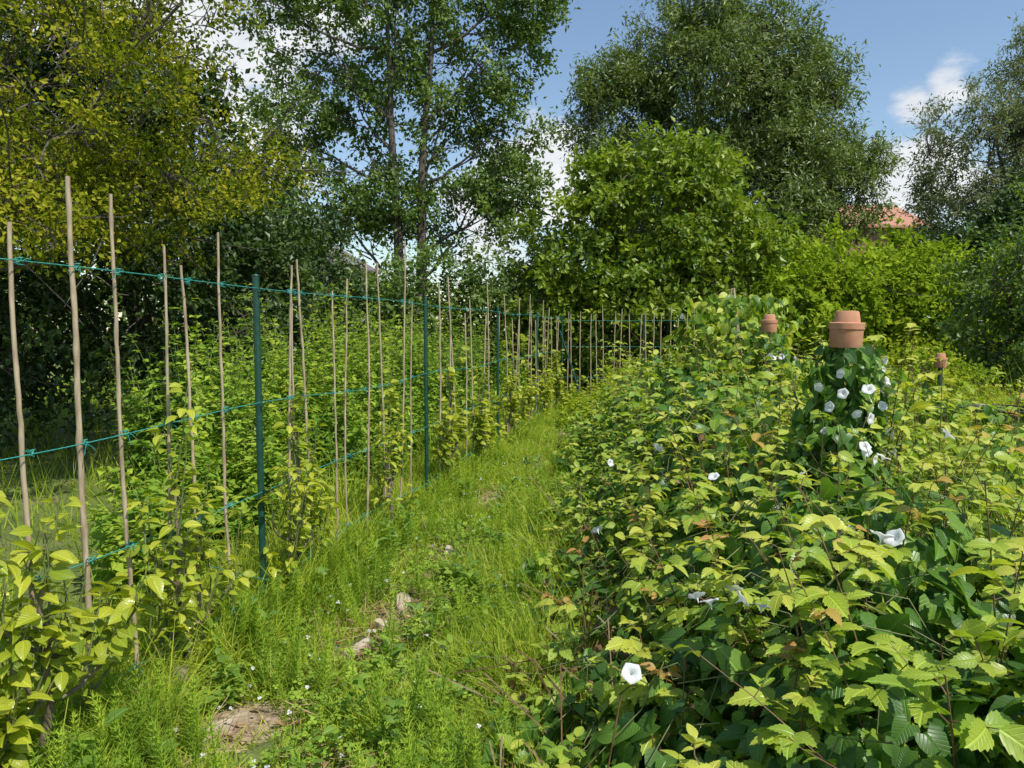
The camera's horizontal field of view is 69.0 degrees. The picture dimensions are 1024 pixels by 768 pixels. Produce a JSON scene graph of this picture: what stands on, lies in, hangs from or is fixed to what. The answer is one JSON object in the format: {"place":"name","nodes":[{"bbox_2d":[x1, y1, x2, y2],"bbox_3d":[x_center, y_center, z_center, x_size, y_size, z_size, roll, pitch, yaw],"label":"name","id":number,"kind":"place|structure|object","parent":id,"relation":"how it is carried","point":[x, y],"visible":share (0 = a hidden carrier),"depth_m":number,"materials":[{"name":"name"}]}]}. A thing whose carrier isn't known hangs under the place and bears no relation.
{"place":"outdoors","nodes":[
{"label":"outdoors","id":0,"kind":"place"},
{"bbox_2d":[212,256,370,358],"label":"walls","id":1,"kind":"structure","parent":0,"point":[369,273],"depth_m":37.05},
{"bbox_2d":[271,222,375,272],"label":"roof","id":2,"kind":"structure","parent":1,"relation":"on","point":[369,268],"depth_m":37.62,"materials":[{"name":"tile"}]},
{"bbox_2d":[0,332,917,767],"bbox_3d":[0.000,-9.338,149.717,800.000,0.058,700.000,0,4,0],"label":"ground","id":3,"kind":"structure","parent":0,"point":[8,538],"depth_m":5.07,"materials":[{"name":"green plant"}]},
{"bbox_2d":[0,523,98,765],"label":"pear tree","id":4,"kind":"object","parent":3,"relation":"on","point":[59,679],"visible":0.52,"depth_m":2.31,"materials":[{"name":"green plant"}]},
{"bbox_2d":[0,490,170,767],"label":"pear tree","id":5,"kind":"object","parent":3,"relation":"on","point":[115,647],"visible":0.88,"depth_m":2.37,"materials":[{"name":"green plant"}]},
{"bbox_2d":[56,665,189,726],"bbox_3d":[-1.435,1.237,2.794,0.096,0.243,0.628,1,4,18],"label":"pear stump","id":6,"kind":"object","parent":3,"relation":"on","point":[181,666],"visible":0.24,"depth_m":3.02,"materials":[{"name":"plant"}]},
{"bbox_2d":[120,382,255,674],"bbox_3d":[-1.360,0.653,3.170,0.353,1.341,0.652,0,4,0],"label":"pear tree","id":7,"kind":"object","parent":3,"relation":"on","point":[185,572],"visible":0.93,"depth_m":3.07,"materials":[{"name":"green plant"}]},
{"bbox_2d":[0,0,376,458],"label":"dark hedge","id":8,"kind":"object","parent":3,"relation":"on","point":[35,367],"visible":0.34,"depth_m":9.73,"materials":[{"name":"green plant"}]},
{"bbox_2d":[0,0,399,324],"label":"plum tree","id":9,"kind":"object","parent":3,"relation":"on","point":[63,161],"visible":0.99,"depth_m":6.51,"materials":[{"name":"green plant"}]},
{"bbox_2d":[196,711,249,737],"bbox_3d":[-1.092,1.297,2.824,0.202,0.044,0.050,-3,5,-35],"label":"wood slab","id":10,"kind":"object","parent":3,"relation":"on","point":[227,723],"depth_m":2.83,"materials":[{"name":"beige wood"}]},
{"bbox_2d":[0,399,576,767],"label":"horsetail patch","id":11,"kind":"object","parent":3,"relation":"on","point":[126,744],"visible":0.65,"depth_m":2.79,"materials":[{"name":"green plant"}]},
{"bbox_2d":[0,411,595,767],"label":"path weeds","id":12,"kind":"object","parent":3,"relation":"on","point":[231,670],"visible":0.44,"depth_m":3.28,"materials":[{"name":"green plant"}]},
{"bbox_2d":[253,381,342,602],"bbox_3d":[-1.174,0.606,4.136,0.327,1.298,0.841,1,4,9],"label":"pear tree","id":13,"kind":"object","parent":3,"relation":"on","point":[304,490],"visible":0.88,"depth_m":4.08,"materials":[{"name":"green plant"}]},
{"bbox_2d":[34,426,580,767],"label":"clover patch","id":14,"kind":"object","parent":3,"relation":"on","point":[324,753],"visible":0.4,"depth_m":3.15,"materials":[{"name":"green plant"}]},
{"bbox_2d":[75,264,540,616],"bbox_3d":[-2.084,-0.457,10.768,3.522,2.577,13.853,1,4,11],"label":"nettle patch","id":15,"kind":"object","parent":3,"relation":"on","point":[240,427],"visible":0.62,"depth_m":6.98,"materials":[{"name":"green plant"}]},
{"bbox_2d":[0,176,694,729],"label":"espalier fence","id":16,"kind":"object","parent":3,"relation":"on","point":[82,442],"visible":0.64,"depth_m":3.76,"materials":[{"name":"brown wood"}]},
{"bbox_2d":[0,255,696,352],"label":"distant treeline","id":17,"kind":"object","parent":3,"relation":"on","point":[107,312],"visible":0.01,"depth_m":46.57,"materials":[{"name":"green plant"}]},
{"bbox_2d":[119,130,581,389],"bbox_3d":[-3.434,-2.590,17.136,10.612,6.396,4.061,0,4,-6],"label":"hawthorn hedge","id":18,"kind":"object","parent":3,"relation":"on","point":[471,281],"visible":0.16,"depth_m":16.73,"materials":[{"name":"green plant"}]},
{"bbox_2d":[141,430,561,767],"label":"leaf litter","id":19,"kind":"object","parent":3,"relation":"on","point":[243,740],"visible":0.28,"depth_m":3.39,"materials":[{"name":"plant"}]},
{"bbox_2d":[345,637,371,658],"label":"stone","id":20,"kind":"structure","parent":3,"relation":"on","point":[360,643],"depth_m":3.52,"materials":[{"name":"beige stone"}]},
{"bbox_2d":[375,618,386,630],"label":"stone","id":21,"kind":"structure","parent":3,"relation":"on","point":[379,623],"depth_m":3.79,"materials":[{"name":"beige stone"}]},
{"bbox_2d":[357,368,418,524],"bbox_3d":[-0.917,0.520,5.525,0.350,1.267,0.804,0,4,6],"label":"pear tree","id":22,"kind":"object","parent":3,"relation":"on","point":[391,455],"visible":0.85,"depth_m":5.51,"materials":[{"name":"green plant"}]},
{"bbox_2d":[218,0,580,333],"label":"ash tree","id":23,"kind":"object","parent":3,"relation":"on","point":[364,212],"visible":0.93,"depth_m":21.42,"materials":[{"name":"green plant"}]},
{"bbox_2d":[397,592,410,615],"bbox_3d":[-0.593,1.205,4.092,0.080,0.044,0.253,-1,4,-9],"label":"wood slab","id":24,"kind":"object","parent":3,"relation":"on","point":[401,604],"depth_m":4.06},
{"bbox_2d":[428,345,471,482],"bbox_3d":[-0.565,0.339,7.016,0.350,1.414,0.916,0,4,6],"label":"pear tree","id":25,"kind":"object","parent":3,"relation":"on","point":[447,450],"visible":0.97,"depth_m":6.93,"materials":[{"name":"green plant"}]},
{"bbox_2d":[445,545,455,557],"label":"stone","id":26,"kind":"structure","parent":3,"relation":"on","point":[449,548],"depth_m":5.05,"materials":[{"name":"beige stone"}]},
{"bbox_2d":[464,364,508,457],"bbox_3d":[-0.326,0.363,8.238,0.383,1.188,0.949,1,4,16],"label":"pear tree","id":27,"kind":"object","parent":3,"relation":"on","point":[483,424],"visible":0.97,"depth_m":8.09,"materials":[{"name":"green plant"}]},
{"bbox_2d":[494,339,528,441],"bbox_3d":[-0.009,0.133,9.647,0.364,1.440,0.952,1,4,12],"label":"pear tree","id":28,"kind":"object","parent":3,"relation":"on","point":[513,403],"visible":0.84,"depth_m":9.57,"materials":[{"name":"green plant"}]},
{"bbox_2d":[0,354,1023,767],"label":"tall grass","id":29,"kind":"structure","parent":3,"relation":"on","point":[146,646],"depth_m":3.84,"materials":[{"name":"green plant"}]},
{"bbox_2d":[517,334,547,426],"bbox_3d":[0.286,0.018,10.801,0.427,1.504,0.926,1,4,14],"label":"pear tree","id":30,"kind":"object","parent":3,"relation":"on","point":[531,392],"visible":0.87,"depth_m":10.80,"materials":[{"name":"green plant"}]},
{"bbox_2d":[538,344,555,415],"bbox_3d":[0.555,-0.001,12.344,0.393,1.322,0.935,0,4,0],"label":"pear tree","id":31,"kind":"object","parent":3,"relation":"on","point":[547,390],"visible":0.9,"depth_m":12.23,"materials":[{"name":"green plant"}]},
{"bbox_2d":[551,349,568,407],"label":"pear tree","id":32,"kind":"object","parent":3,"relation":"on","point":[558,384],"visible":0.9,"depth_m":13.48,"materials":[{"name":"green plant"}]},
{"bbox_2d":[494,106,829,392],"bbox_3d":[3.499,-2.587,16.239,7.814,6.533,4.417,0,4,0],"label":"elder bush","id":33,"kind":"object","parent":3,"relation":"on","point":[676,266],"visible":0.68,"depth_m":15.53,"materials":[{"name":"green plant"}]},
{"bbox_2d":[427,411,917,767],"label":"dead bramble stalks","id":34,"kind":"object","parent":3,"relation":"on","point":[596,647],"visible":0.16,"depth_m":2.84,"materials":[{"name":"brown plant"}]},
{"bbox_2d":[540,0,911,341],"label":"willow tree","id":35,"kind":"object","parent":3,"relation":"on","point":[767,85],"visible":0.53,"depth_m":23.98,"materials":[{"name":"green plant"}]},
{"bbox_2d":[554,348,899,430],"bbox_3d":[4.441,-0.064,14.040,7.631,1.285,7.846,0,4,0],"label":"wildflower growth","id":36,"kind":"object","parent":3,"relation":"on","point":[573,399],"visible":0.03,"depth_m":12.33,"materials":[{"name":"green plant"}]},
{"bbox_2d":[431,354,1023,767],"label":"bindweed blanket","id":37,"kind":"object","parent":3,"relation":"on","point":[932,736],"visible":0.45,"depth_m":2.32,"materials":[{"name":"green plant"}]},
{"bbox_2d":[761,314,777,331],"bbox_3d":[2.270,-0.536,6.578,0.145,0.158,0.145,0,4,0],"label":"terracotta pot","id":38,"kind":"object","parent":37,"relation":"on","point":[769,322],"visible":0.97,"depth_m":6.53,"materials":[{"name":"orange ceramic"}]},
{"bbox_2d":[591,428,954,683],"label":"bindweed flowers","id":39,"kind":"object","parent":37,"relation":"attached to","point":[630,673],"visible":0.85,"depth_m":2.00,"materials":[{"name":"white plant"}]},
{"bbox_2d":[828,311,864,347],"bbox_3d":[1.522,-0.249,3.390,0.153,0.166,0.153,1,5,0],"label":"terracotta pot","id":40,"kind":"object","parent":37,"relation":"on","point":[846,329],"visible":0.95,"depth_m":3.34,"materials":[{"name":"orange ceramic"}]},
{"bbox_2d":[489,323,1023,767],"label":"raspberry bed","id":41,"kind":"object","parent":3,"relation":"on","point":[789,741],"visible":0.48,"depth_m":3.42,"materials":[{"name":"green plant"}]},
{"bbox_2d":[555,409,1023,767],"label":"raspberry plant","id":42,"kind":"object","parent":3,"relation":"on","point":[974,733],"visible":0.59,"depth_m":1.89,"materials":[{"name":"green plant"}]},
{"bbox_2d":[689,212,1023,397],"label":"hornbeam hedge","id":43,"kind":"object","parent":3,"relation":"on","point":[882,296],"visible":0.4,"depth_m":14.48,"materials":[{"name":"green plant"}]},
{"bbox_2d":[795,218,922,262],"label":"walls","id":44,"kind":"structure","parent":3,"relation":"on","point":[877,237],"depth_m":38.53,"materials":[{"name":"brick"}]},
{"bbox_2d":[830,205,933,227],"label":"roof","id":45,"kind":"structure","parent":44,"relation":"on","point":[907,220],"depth_m":39.44,"materials":[{"name":"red tile"}]},
{"bbox_2d":[815,329,1004,409],"bbox_3d":[5.531,0.030,10.478,2.649,1.615,1.839,0,4,0],"label":"currant bush","id":46,"kind":"object","parent":3,"relation":"on","point":[961,369],"visible":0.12,"depth_m":10.23,"materials":[{"name":"green plant"}]},
{"bbox_2d":[862,173,1023,350],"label":"sycamore tree","id":47,"kind":"object","parent":3,"relation":"on","point":[996,211],"visible":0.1,"depth_m":22.26,"materials":[{"name":"green plant"}]},
{"bbox_2d":[895,9,1023,348],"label":"silver willow tree","id":48,"kind":"object","parent":3,"relation":"on","point":[1011,120],"visible":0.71,"depth_m":27.08,"materials":[{"name":"grey plant"}]},
{"bbox_2d":[924,167,1023,404],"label":"holly tree","id":49,"kind":"object","parent":3,"relation":"on","point":[1010,315],"visible":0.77,"depth_m":11.56,"materials":[{"name":"green plant"}]},
{"bbox_2d":[0,0,1023,331],"label":"sky","id":50,"kind":"structure","parent":0,"point":[922,48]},
{"bbox_2d":[647,288,809,438],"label":"bindweed","id":51,"kind":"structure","parent":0,"point":[723,313],"depth_m":6.95,"materials":[{"name":"green plant"}]},
{"bbox_2d":[744,332,796,424],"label":"bindweed","id":52,"kind":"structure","parent":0,"point":[777,342],"depth_m":6.54,"materials":[{"name":"green plant"}]},
{"bbox_2d":[573,362,1023,559],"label":"weed meadow","id":53,"kind":"structure","parent":0,"point":[904,446],"depth_m":9.16,"materials":[{"name":"green plant"}]},
{"bbox_2d":[937,367,944,415],"bbox_3d":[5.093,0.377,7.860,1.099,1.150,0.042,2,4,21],"label":"green metal post","id":54,"kind":"object","parent":53,"relation":"on","point":[940,377],"visible":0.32,"depth_m":8.00,"materials":[{"name":"metal"}]},
{"bbox_2d":[933,353,947,367],"bbox_3d":[4.600,-0.255,8.003,0.138,0.149,0.138,0,4,0],"label":"terracotta pot","id":55,"kind":"object","parent":54,"relation":"on","point":[939,362],"visible":0.93,"depth_m":7.96,"materials":[{"name":"orange ceramic"}]},
{"bbox_2d":[959,404,1023,447],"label":"water tub","id":56,"kind":"object","parent":53,"relation":"on","point":[1021,419],"visible":0.2,"depth_m":7.39,"materials":[{"name":"black plastic"}]},
{"bbox_2d":[759,344,914,610],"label":"bindweed","id":57,"kind":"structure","parent":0,"point":[830,391],"depth_m":3.33,"materials":[{"name":"green plant"}]}
]}

